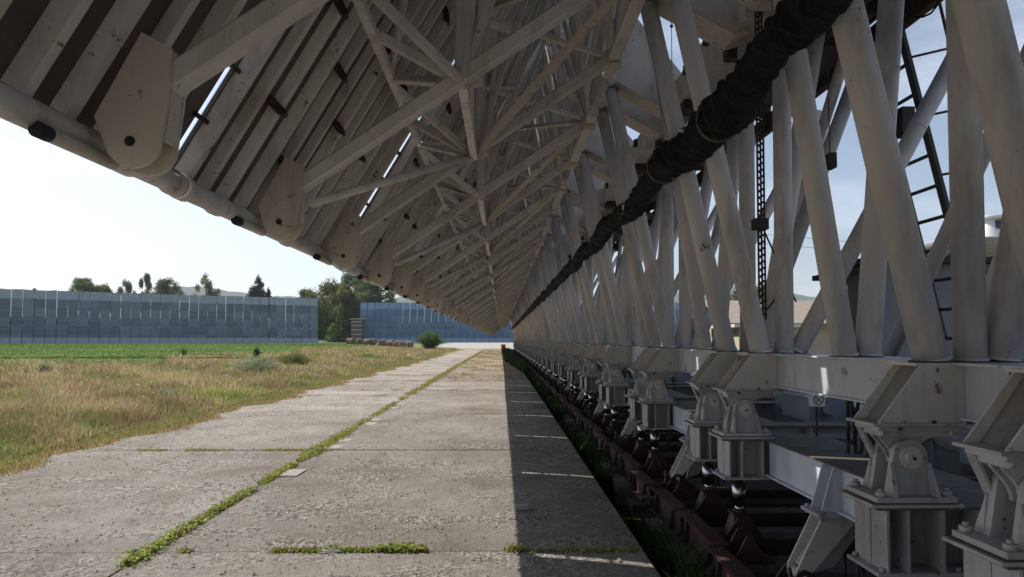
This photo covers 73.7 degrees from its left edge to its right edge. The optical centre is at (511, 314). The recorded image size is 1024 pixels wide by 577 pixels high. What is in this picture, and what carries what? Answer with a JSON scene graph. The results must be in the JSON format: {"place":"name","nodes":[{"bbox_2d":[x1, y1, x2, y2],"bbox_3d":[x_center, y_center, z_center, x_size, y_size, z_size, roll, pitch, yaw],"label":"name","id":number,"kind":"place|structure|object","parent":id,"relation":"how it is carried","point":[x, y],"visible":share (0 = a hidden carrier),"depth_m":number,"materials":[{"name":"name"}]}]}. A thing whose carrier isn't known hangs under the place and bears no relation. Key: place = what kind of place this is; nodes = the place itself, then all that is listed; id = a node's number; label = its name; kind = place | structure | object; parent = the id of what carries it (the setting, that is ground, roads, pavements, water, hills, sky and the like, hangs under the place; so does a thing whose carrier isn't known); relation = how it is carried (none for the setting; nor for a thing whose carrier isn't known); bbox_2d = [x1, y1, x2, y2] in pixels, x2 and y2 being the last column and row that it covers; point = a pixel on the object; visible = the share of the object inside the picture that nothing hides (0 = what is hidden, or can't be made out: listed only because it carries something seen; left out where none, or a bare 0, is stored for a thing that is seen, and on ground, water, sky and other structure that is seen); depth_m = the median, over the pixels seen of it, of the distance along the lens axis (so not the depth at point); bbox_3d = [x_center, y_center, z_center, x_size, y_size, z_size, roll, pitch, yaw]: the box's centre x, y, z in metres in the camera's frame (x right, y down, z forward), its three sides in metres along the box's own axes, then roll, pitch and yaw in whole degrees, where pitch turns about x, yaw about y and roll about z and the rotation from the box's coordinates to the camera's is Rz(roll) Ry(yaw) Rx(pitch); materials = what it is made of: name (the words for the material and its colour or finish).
{"place":"outdoors","nodes":[
{"label":"outdoors","id":0,"kind":"place"},
{"bbox_2d":[0,343,378,366],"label":"lawn grass","id":1,"kind":"structure","parent":0,"point":[132,345],"depth_m":82.57,"materials":[{"name":"plant"}]},
{"bbox_2d":[0,344,459,459],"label":"tall grass","id":2,"kind":"structure","parent":0,"point":[20,429],"depth_m":20.03,"materials":[{"name":"plant"}]},
{"bbox_2d":[0,349,659,576],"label":"path","id":3,"kind":"structure","parent":0,"point":[493,495],"depth_m":6.96,"materials":[{"name":"concrete"}]},
{"bbox_2d":[2,377,625,576],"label":"dry litter","id":4,"kind":"object","parent":3,"relation":"on","point":[254,479],"visible":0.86,"depth_m":8.07,"materials":[{"name":"brown plant"}]},
{"bbox_2d":[1,383,644,576],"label":"pebbles","id":5,"kind":"object","parent":3,"relation":"on","point":[253,573],"visible":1,"depth_m":7.25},
{"bbox_2d":[112,350,640,568],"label":"grass","id":6,"kind":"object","parent":3,"relation":"on","point":[210,512],"visible":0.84,"depth_m":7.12,"materials":[{"name":"green plant"}]},
{"bbox_2d":[0,286,815,339],"bbox_3d":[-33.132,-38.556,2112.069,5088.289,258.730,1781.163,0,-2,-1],"label":"hills","id":7,"kind":"structure","parent":0,"point":[189,291],"depth_m":2496.54,"materials":[{"name":"plant"}]},
{"bbox_2d":[0,340,990,576],"bbox_3d":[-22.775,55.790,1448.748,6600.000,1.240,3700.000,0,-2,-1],"label":"ground","id":8,"kind":"structure","parent":0,"point":[616,506],"depth_m":59.63,"materials":[{"name":"soil"}]},
{"bbox_2d":[0,289,10,343],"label":"ring mirror panel","id":9,"kind":"object","parent":8,"relation":"on","point":[5,307],"visible":0.98,"depth_m":142.59,"materials":[{"name":"grey metal"}]},
{"bbox_2d":[10,289,22,343],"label":"ring mirror panel","id":10,"kind":"object","parent":8,"relation":"on","point":[16,318],"visible":0.92,"depth_m":143.74,"materials":[{"name":"grey metal"}]},
{"bbox_2d":[22,290,33,342],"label":"ring mirror panel","id":11,"kind":"object","parent":8,"relation":"on","point":[28,320],"visible":0.89,"depth_m":144.77,"materials":[{"name":"grey metal"}]},
{"bbox_2d":[33,290,45,342],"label":"ring mirror panel","id":12,"kind":"object","parent":8,"relation":"on","point":[39,318],"visible":0.88,"depth_m":145.93,"materials":[{"name":"grey metal"}]},
{"bbox_2d":[45,291,56,342],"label":"ring mirror panel","id":13,"kind":"object","parent":8,"relation":"on","point":[51,320],"visible":0.89,"depth_m":146.88,"materials":[{"name":"grey metal"}]},
{"bbox_2d":[56,291,67,342],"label":"ring mirror panel","id":14,"kind":"object","parent":8,"relation":"on","point":[62,318],"visible":0.89,"depth_m":148.06,"materials":[{"name":"grey metal"}]},
{"bbox_2d":[67,291,78,342],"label":"ring mirror panel","id":15,"kind":"object","parent":8,"relation":"on","point":[73,323],"visible":0.91,"depth_m":149.03,"materials":[{"name":"grey metal"}]},
{"bbox_2d":[78,292,88,342],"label":"ring mirror panel","id":16,"kind":"object","parent":8,"relation":"on","point":[83,331],"visible":0.88,"depth_m":150.10,"materials":[{"name":"grey metal"}]},
{"bbox_2d":[89,292,99,342],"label":"ring mirror panel","id":17,"kind":"object","parent":8,"relation":"on","point":[94,327],"visible":0.9,"depth_m":151.24,"materials":[{"name":"grey metal"}]},
{"bbox_2d":[99,292,109,342],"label":"ring mirror panel","id":18,"kind":"object","parent":8,"relation":"on","point":[104,337],"visible":0.91,"depth_m":152.26,"materials":[{"name":"grey metal"}]},
{"bbox_2d":[110,293,120,342],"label":"ring mirror panel","id":19,"kind":"object","parent":8,"relation":"on","point":[115,323],"visible":0.9,"depth_m":153.23,"materials":[{"name":"grey metal"}]},
{"bbox_2d":[120,293,130,342],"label":"ring mirror panel","id":20,"kind":"object","parent":8,"relation":"on","point":[125,333],"visible":0.88,"depth_m":154.33,"materials":[{"name":"grey metal"}]},
{"bbox_2d":[130,293,140,342],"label":"ring mirror panel","id":21,"kind":"object","parent":8,"relation":"on","point":[135,318],"visible":0.93,"depth_m":155.32,"materials":[{"name":"grey metal"}]},
{"bbox_2d":[140,293,150,342],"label":"ring mirror panel","id":22,"kind":"object","parent":8,"relation":"on","point":[145,317],"visible":0.88,"depth_m":156.40,"materials":[{"name":"grey metal"}]},
{"bbox_2d":[150,294,159,342],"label":"ring mirror panel","id":23,"kind":"object","parent":8,"relation":"on","point":[155,320],"visible":0.89,"depth_m":157.40,"materials":[{"name":"grey metal"}]},
{"bbox_2d":[160,294,169,342],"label":"ring mirror panel","id":24,"kind":"object","parent":8,"relation":"on","point":[165,322],"visible":0.9,"depth_m":158.35,"materials":[{"name":"grey metal"}]},
{"bbox_2d":[149,277,185,311],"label":"tree","id":25,"kind":"object","parent":8,"relation":"on","point":[162,286],"visible":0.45,"depth_m":225.08,"materials":[{"name":"green plant"}]},
{"bbox_2d":[170,294,179,342],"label":"ring mirror panel","id":26,"kind":"object","parent":8,"relation":"on","point":[174,319],"visible":0.91,"depth_m":159.42,"materials":[{"name":"grey metal"}]},
{"bbox_2d":[0,358,361,419],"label":"meadow herbs","id":27,"kind":"object","parent":8,"relation":"on","point":[57,362],"visible":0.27,"depth_m":28.65,"materials":[{"name":"green plant"}]},
{"bbox_2d":[179,295,188,342],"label":"ring mirror panel","id":28,"kind":"object","parent":8,"relation":"on","point":[184,321],"visible":0.87,"depth_m":160.44,"materials":[{"name":"grey metal"}]},
{"bbox_2d":[189,295,198,342],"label":"ring mirror panel","id":29,"kind":"object","parent":8,"relation":"on","point":[193,322],"visible":0.91,"depth_m":161.41,"materials":[{"name":"grey metal"}]},
{"bbox_2d":[198,295,207,342],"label":"ring mirror panel","id":30,"kind":"object","parent":8,"relation":"on","point":[203,320],"visible":0.88,"depth_m":162.33,"materials":[{"name":"grey metal"}]},
{"bbox_2d":[207,296,216,342],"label":"ring mirror panel","id":31,"kind":"object","parent":8,"relation":"on","point":[211,328],"visible":0.91,"depth_m":163.36,"materials":[{"name":"grey metal"}]},
{"bbox_2d":[216,296,225,342],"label":"ring mirror panel","id":32,"kind":"object","parent":8,"relation":"on","point":[221,325],"visible":0.93,"depth_m":164.29,"materials":[{"name":"grey metal"}]},
{"bbox_2d":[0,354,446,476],"bbox_3d":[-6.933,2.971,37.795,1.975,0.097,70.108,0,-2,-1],"label":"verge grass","id":33,"kind":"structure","parent":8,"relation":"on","point":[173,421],"depth_m":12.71,"materials":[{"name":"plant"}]},
{"bbox_2d":[225,296,234,342],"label":"ring mirror panel","id":34,"kind":"object","parent":8,"relation":"on","point":[230,320],"visible":0.92,"depth_m":165.28,"materials":[{"name":"grey metal"}]},
{"bbox_2d":[234,296,242,342],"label":"ring mirror panel","id":35,"kind":"object","parent":8,"relation":"on","point":[238,331],"visible":0.98,"depth_m":166.22,"materials":[{"name":"grey metal"}]},
{"bbox_2d":[243,297,251,342],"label":"ring mirror panel","id":36,"kind":"object","parent":8,"relation":"on","point":[247,321],"visible":0.91,"depth_m":167.22,"materials":[{"name":"grey metal"}]},
{"bbox_2d":[252,297,259,342],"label":"ring mirror panel","id":37,"kind":"object","parent":8,"relation":"on","point":[255,319],"visible":0.91,"depth_m":168.12,"materials":[{"name":"grey metal"}]},
{"bbox_2d":[224,354,288,374],"bbox_3d":[-11.481,2.220,30.747,2.733,1.110,2.981,-1,-3,33],"label":"meadow bush","id":38,"kind":"object","parent":8,"relation":"on","point":[256,364],"visible":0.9,"depth_m":30.44,"materials":[{"name":"green plant"}]},
{"bbox_2d":[260,297,268,342],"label":"ring mirror panel","id":39,"kind":"object","parent":8,"relation":"on","point":[264,329],"visible":0.89,"depth_m":169.19,"materials":[{"name":"grey metal"}]},
{"bbox_2d":[269,297,276,342],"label":"ring mirror panel","id":40,"kind":"object","parent":8,"relation":"on","point":[273,320],"visible":0.98,"depth_m":170.01,"materials":[{"name":"grey metal"}]},
{"bbox_2d":[277,298,285,342],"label":"ring mirror panel","id":41,"kind":"object","parent":8,"relation":"on","point":[281,329],"visible":0.87,"depth_m":171.03,"materials":[{"name":"grey metal"}]},
{"bbox_2d":[285,298,293,342],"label":"ring mirror panel","id":42,"kind":"object","parent":8,"relation":"on","point":[289,320],"visible":0.93,"depth_m":171.92,"materials":[{"name":"grey metal"}]},
{"bbox_2d":[294,298,301,342],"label":"ring mirror panel","id":43,"kind":"object","parent":8,"relation":"on","point":[297,320],"visible":0.88,"depth_m":172.83,"materials":[{"name":"grey metal"}]},
{"bbox_2d":[302,298,309,342],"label":"ring mirror panel","id":44,"kind":"object","parent":8,"relation":"on","point":[305,320],"visible":0.89,"depth_m":173.77,"materials":[{"name":"grey metal"}]},
{"bbox_2d":[304,277,339,341],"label":"tree","id":45,"kind":"object","parent":8,"relation":"on","point":[325,320],"visible":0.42,"depth_m":208.75,"materials":[{"name":"green plant"}]},
{"bbox_2d":[325,281,364,341],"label":"tree","id":46,"kind":"object","parent":8,"relation":"on","point":[345,301],"visible":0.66,"depth_m":202.56,"materials":[{"name":"green plant"}]},
{"bbox_2d":[350,281,397,320],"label":"tree","id":47,"kind":"object","parent":8,"relation":"on","point":[372,294],"visible":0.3,"depth_m":213.15,"materials":[{"name":"green plant"}]},
{"bbox_2d":[501,348,755,576],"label":"trench grass","id":48,"kind":"structure","parent":8,"relation":"on","point":[663,559],"depth_m":6.58,"materials":[{"name":"plant"}]},
{"bbox_2d":[582,439,683,459],"bbox_3d":[2.873,2.332,11.848,3.280,0.268,0.680,0,-2,-1],"label":"concrete footing","id":49,"kind":"object","parent":8,"relation":"on","point":[664,442],"visible":0.1,"depth_m":11.57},
{"bbox_2d":[588,406,716,468],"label":"red base frame","id":50,"kind":"object","parent":49,"relation":"on","point":[640,447],"visible":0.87,"depth_m":10.43,"materials":[{"name":"paint"}]},
{"bbox_2d":[602,368,778,443],"bbox_3d":[3.291,1.435,10.757,3.380,1.308,3.000,0,-2,-1],"label":"cradle frame","id":51,"kind":"object","parent":50,"relation":"on","point":[620,391],"visible":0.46,"depth_m":10.96,"materials":[{"name":"grey paint"}]},
{"bbox_2d":[547,22,772,381],"bbox_3d":[2.342,-1.473,10.851,3.464,5.243,3.084,0,-2,-1],"label":"column frame","id":52,"kind":"object","parent":51,"relation":"on","point":[600,147],"visible":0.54,"depth_m":9.73,"materials":[{"name":"grey paint"}]},
{"bbox_2d":[397,18,575,306],"bbox_3d":[0.510,-3.861,10.947,4.362,7.410,3.130,0,-2,-1],"label":"reflector module","id":53,"kind":"object","parent":52,"relation":"attached to","point":[424,287],"visible":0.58,"depth_m":10.18,"materials":[{"name":"metal"}]},
{"bbox_2d":[610,473,811,503],"bbox_3d":[2.922,2.216,8.750,3.280,0.268,0.680,0,-2,-1],"label":"concrete footing","id":54,"kind":"object","parent":8,"relation":"on","point":[622,493],"visible":0.3,"depth_m":8.42,"materials":[{"name":"concrete"}]},
{"bbox_2d":[618,430,809,535],"bbox_3d":[2.829,1.804,7.631,3.100,0.767,3.105,0,-2,-1],"label":"red base frame","id":55,"kind":"object","parent":54,"relation":"on","point":[710,508],"visible":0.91,"depth_m":6.89,"materials":[{"name":"paint"}]},
{"bbox_2d":[636,378,861,486],"bbox_3d":[3.339,1.318,7.659,3.380,1.308,3.000,0,-2,-1],"label":"cradle frame","id":56,"kind":"object","parent":55,"relation":"on","point":[784,412],"visible":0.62,"depth_m":7.42,"materials":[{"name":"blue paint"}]},
{"bbox_2d":[565,0,919,401],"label":"column frame","id":57,"kind":"object","parent":56,"relation":"on","point":[648,76],"visible":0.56,"depth_m":6.82,"materials":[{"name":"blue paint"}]},
{"bbox_2d":[338,0,616,294],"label":"reflector module","id":58,"kind":"object","parent":57,"relation":"attached to","point":[389,244],"visible":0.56,"depth_m":7.14,"materials":[{"name":"metal"}]},
{"bbox_2d":[511,0,852,328],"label":"cable bundle","id":59,"kind":"object","parent":57,"relation":"attached to","point":[728,107],"visible":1,"depth_m":4.71,"materials":[{"name":"rubber"}]},
{"bbox_2d":[751,11,796,319],"bbox_3d":[2.414,-1.507,6.273,0.450,3.122,0.118,0,-2,-10],"label":"cable tray","id":60,"kind":"object","parent":57,"relation":"hanging from","point":[760,224],"visible":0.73,"depth_m":6.22,"materials":[{"name":"metal"}]},
{"bbox_2d":[869,3,951,339],"bbox_3d":[3.977,-1.629,6.683,0.880,3.780,0.636,0,-2,-1],"label":"ladder","id":61,"kind":"object","parent":57,"relation":"attached to","point":[905,114],"visible":0.3,"depth_m":6.47,"materials":[{"name":"metal"}]},
{"bbox_2d":[645,517,803,542],"bbox_3d":[2.957,2.131,6.492,3.280,0.268,0.680,0,-2,-1],"label":"concrete footing","id":62,"kind":"object","parent":8,"relation":"on","point":[772,529],"visible":0.1,"depth_m":6.34,"materials":[{"name":"concrete"}]},
{"bbox_2d":[666,543,876,576],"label":"concrete footing","id":63,"kind":"object","parent":8,"relation":"on","point":[836,570],"depth_m":5.35,"materials":[{"name":"concrete"}]},
{"bbox_2d":[677,480,854,576],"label":"red base frame","id":64,"kind":"object","parent":63,"relation":"on","point":[737,543],"visible":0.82,"depth_m":5.52,"materials":[{"name":"paint"}]},
{"bbox_2d":[708,399,993,576],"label":"cradle frame","id":65,"kind":"object","parent":64,"relation":"on","point":[905,508],"visible":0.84,"depth_m":4.30,"materials":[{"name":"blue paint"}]},
{"bbox_2d":[669,0,1023,461],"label":"column frame","id":66,"kind":"object","parent":65,"relation":"on","point":[929,387],"visible":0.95,"depth_m":4.04,"materials":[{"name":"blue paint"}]},
{"bbox_2d":[171,0,645,269],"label":"reflector module","id":67,"kind":"object","parent":66,"relation":"attached to","point":[297,141],"visible":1,"depth_m":3.94,"materials":[{"name":"metal"}]},
{"bbox_2d":[924,215,1001,255],"bbox_3d":[17.905,-0.530,25.322,5.700,6.160,3.800,0,-2,-1],"label":"feed cabin","id":68,"kind":"object","parent":8,"relation":"on","point":[992,226],"visible":0.16,"depth_m":24.64,"materials":[{"name":"metal"}]},
{"bbox_3d":[2.811,2.480,15.784,3.280,0.268,0.680,0,-2,-1],"label":"concrete footing","id":69,"kind":"object","parent":8,"relation":"on","visible":0},
{"bbox_2d":[559,383,629,416],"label":"red base frame","id":70,"kind":"object","parent":69,"relation":"on","point":[573,401],"visible":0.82,"depth_m":16.43,"materials":[{"name":"paint"}]},
{"bbox_2d":[568,358,634,405],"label":"cradle frame","id":71,"kind":"object","parent":70,"relation":"on","point":[577,370],"visible":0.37,"depth_m":17.90,"materials":[{"name":"grey paint"}]},
{"bbox_2d":[533,189,655,364],"bbox_3d":[2.244,-1.240,17.046,3.464,5.243,3.084,0,-2,-1],"label":"column frame","id":72,"kind":"object","parent":71,"relation":"on","point":[581,350],"visible":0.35,"depth_m":16.92,"materials":[{"name":"grey paint"}]},
{"bbox_2d":[438,128,546,317],"bbox_3d":[0.410,-3.631,17.142,4.362,7.410,3.130,0,-2,-1],"label":"reflector module","id":73,"kind":"object","parent":72,"relation":"attached to","point":[455,304],"visible":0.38,"depth_m":16.38,"materials":[{"name":"metal"}]},
{"bbox_3d":[2.762,2.596,18.882,3.280,0.268,0.680,0,-2,-1],"label":"concrete footing","id":74,"kind":"object","parent":8,"relation":"on","visible":0},
{"bbox_2d":[551,377,597,403],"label":"red base frame","id":75,"kind":"object","parent":74,"relation":"on","point":[556,394],"visible":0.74,"depth_m":19.56,"materials":[{"name":"paint"}]},
{"bbox_2d":[558,356,630,391],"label":"cradle frame","id":76,"kind":"object","parent":75,"relation":"on","point":[566,364],"visible":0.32,"depth_m":21.00,"materials":[{"name":"grey paint"}]},
{"bbox_2d":[529,212,623,359],"bbox_3d":[2.196,-1.124,20.143,3.464,5.243,3.084,0,-2,-1],"label":"column frame","id":77,"kind":"object","parent":76,"relation":"on","point":[571,345],"visible":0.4,"depth_m":20.02,"materials":[{"name":"grey paint"}]},
{"bbox_2d":[449,168,538,320],"bbox_3d":[0.360,-3.507,20.239,4.362,7.410,3.130,0,-2,-1],"label":"reflector module","id":78,"kind":"object","parent":77,"relation":"attached to","point":[493,289],"visible":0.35,"depth_m":19.48,"materials":[{"name":"metal"}]},
{"bbox_2d":[0,0,1023,299],"label":"sky","id":79,"kind":"structure","parent":0,"point":[65,216],"materials":[{"name":"white"}]},
{"bbox_2d":[435,343,661,348],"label":"road","id":80,"kind":"structure","parent":0,"point":[476,345],"depth_m":139.31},
{"bbox_2d":[691,301,830,353],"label":"tiled house","id":81,"kind":"structure","parent":0,"point":[821,343],"depth_m":44.38,"materials":[{"name":"paint"}]},
{"bbox_2d":[812,251,1023,360],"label":"equipment shed","id":82,"kind":"structure","parent":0,"point":[892,311],"depth_m":12.13,"materials":[{"name":"metal"}]},
{"bbox_3d":[3.019,1.983,2.555,3.280,0.268,0.680,0,-2,-1],"label":"concrete footing","id":83,"kind":"object","parent":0,"visible":0},
{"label":"red base frame","id":84,"kind":"object","parent":83,"relation":"on","visible":0},
{"bbox_2d":[942,473,1023,576],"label":"cradle frame","id":85,"kind":"object","parent":84,"relation":"on","point":[991,544],"visible":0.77,"depth_m":2.63,"materials":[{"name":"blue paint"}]},
{"bbox_2d":[951,0,1023,501],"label":"column frame","id":86,"kind":"object","parent":85,"relation":"on","point":[994,439],"visible":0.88,"depth_m":2.60,"materials":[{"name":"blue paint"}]},
{"bbox_2d":[0,0,328,196],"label":"reflector module","id":87,"kind":"object","parent":86,"relation":"attached to","point":[124,87],"visible":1,"depth_m":2.27,"materials":[{"name":"metal"}]},
{"bbox_3d":[2.860,2.364,12.687,3.280,0.268,0.680,0,-2,-1],"label":"concrete footing","id":88,"kind":"object","parent":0,"visible":0},
{"bbox_2d":[570,392,678,436],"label":"red base frame","id":89,"kind":"object","parent":88,"relation":"on","point":[585,418],"visible":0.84,"depth_m":13.51,"materials":[{"name":"paint"}]},
{"bbox_2d":[581,362,693,420],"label":"cradle frame","id":90,"kind":"object","parent":89,"relation":"on","point":[595,379],"visible":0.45,"depth_m":13.63,"materials":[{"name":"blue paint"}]},
{"bbox_2d":[541,128,703,370],"bbox_3d":[2.293,-1.356,13.948,3.464,5.243,3.084,0,-2,-1],"label":"column frame","id":91,"kind":"object","parent":90,"relation":"on","point":[600,353],"visible":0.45,"depth_m":12.88,"materials":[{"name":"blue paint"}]},
{"bbox_2d":[421,75,563,313],"bbox_3d":[0.463,-3.741,14.044,4.362,7.410,3.130,0,-2,-1],"label":"reflector module","id":92,"kind":"object","parent":91,"relation":"attached to","point":[443,298],"visible":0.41,"depth_m":13.28,"materials":[{"name":"metal"}]},
{"bbox_3d":[2.714,2.712,21.979,3.280,0.268,0.680,0,-2,-1],"label":"concrete footing","id":93,"kind":"object","parent":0,"visible":0},
{"bbox_2d":[544,372,581,393],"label":"red base frame","id":94,"kind":"object","parent":93,"relation":"on","point":[553,384],"visible":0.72,"depth_m":22.63,"materials":[{"name":"paint"}]},
{"bbox_2d":[552,354,599,384],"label":"cradle frame","id":95,"kind":"object","parent":94,"relation":"on","point":[557,360],"visible":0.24,"depth_m":24.11,"materials":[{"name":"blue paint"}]},
{"bbox_2d":[539,236,618,356],"bbox_3d":[2.147,-1.008,23.241,3.464,5.243,3.084,0,-2,-1],"label":"column frame","id":96,"kind":"object","parent":95,"relation":"on","point":[559,347],"visible":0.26,"depth_m":23.75,"materials":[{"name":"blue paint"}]},
{"bbox_2d":[456,219,532,323],"bbox_3d":[0.317,-3.389,23.336,4.362,7.410,3.130,0,-2,-1],"label":"reflector module","id":97,"kind":"object","parent":96,"relation":"attached to","point":[492,297],"visible":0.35,"depth_m":22.55,"materials":[{"name":"metal"}]},
{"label":"concrete footing","id":98,"kind":"object","parent":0,"visible":0},
{"bbox_2d":[539,368,568,385],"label":"red base frame","id":99,"kind":"object","parent":98,"relation":"on","point":[546,379],"visible":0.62,"depth_m":25.75,"materials":[{"name":"paint"}]},
{"bbox_2d":[545,352,580,381],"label":"cradle frame","id":100,"kind":"object","parent":99,"relation":"on","point":[550,358],"visible":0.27,"depth_m":27.22,"materials":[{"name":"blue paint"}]},
{"bbox_2d":[535,249,597,354],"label":"column frame","id":101,"kind":"object","parent":100,"relation":"on","point":[552,346],"visible":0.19,"depth_m":27.31,"materials":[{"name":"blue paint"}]},
{"bbox_2d":[463,235,527,325],"bbox_3d":[0.272,-3.276,26.434,4.362,7.410,3.130,0,-2,-1],"label":"reflector module","id":102,"kind":"object","parent":101,"relation":"attached to","point":[496,301],"visible":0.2,"depth_m":25.65,"materials":[{"name":"metal"}]},
{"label":"concrete footing","id":103,"kind":"object","parent":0,"visible":0},
{"bbox_2d":[535,365,549,381],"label":"red base frame","id":104,"kind":"object","parent":103,"relation":"on","point":[543,375],"visible":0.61,"depth_m":28.88,"materials":[{"name":"paint"}]},
{"bbox_2d":[541,351,580,374],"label":"cradle frame","id":105,"kind":"object","parent":104,"relation":"on","point":[544,357],"visible":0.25,"depth_m":30.37,"materials":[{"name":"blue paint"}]},
{"bbox_2d":[532,258,580,353],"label":"column frame","id":106,"kind":"object","parent":105,"relation":"on","point":[543,311],"visible":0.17,"depth_m":30.42,"materials":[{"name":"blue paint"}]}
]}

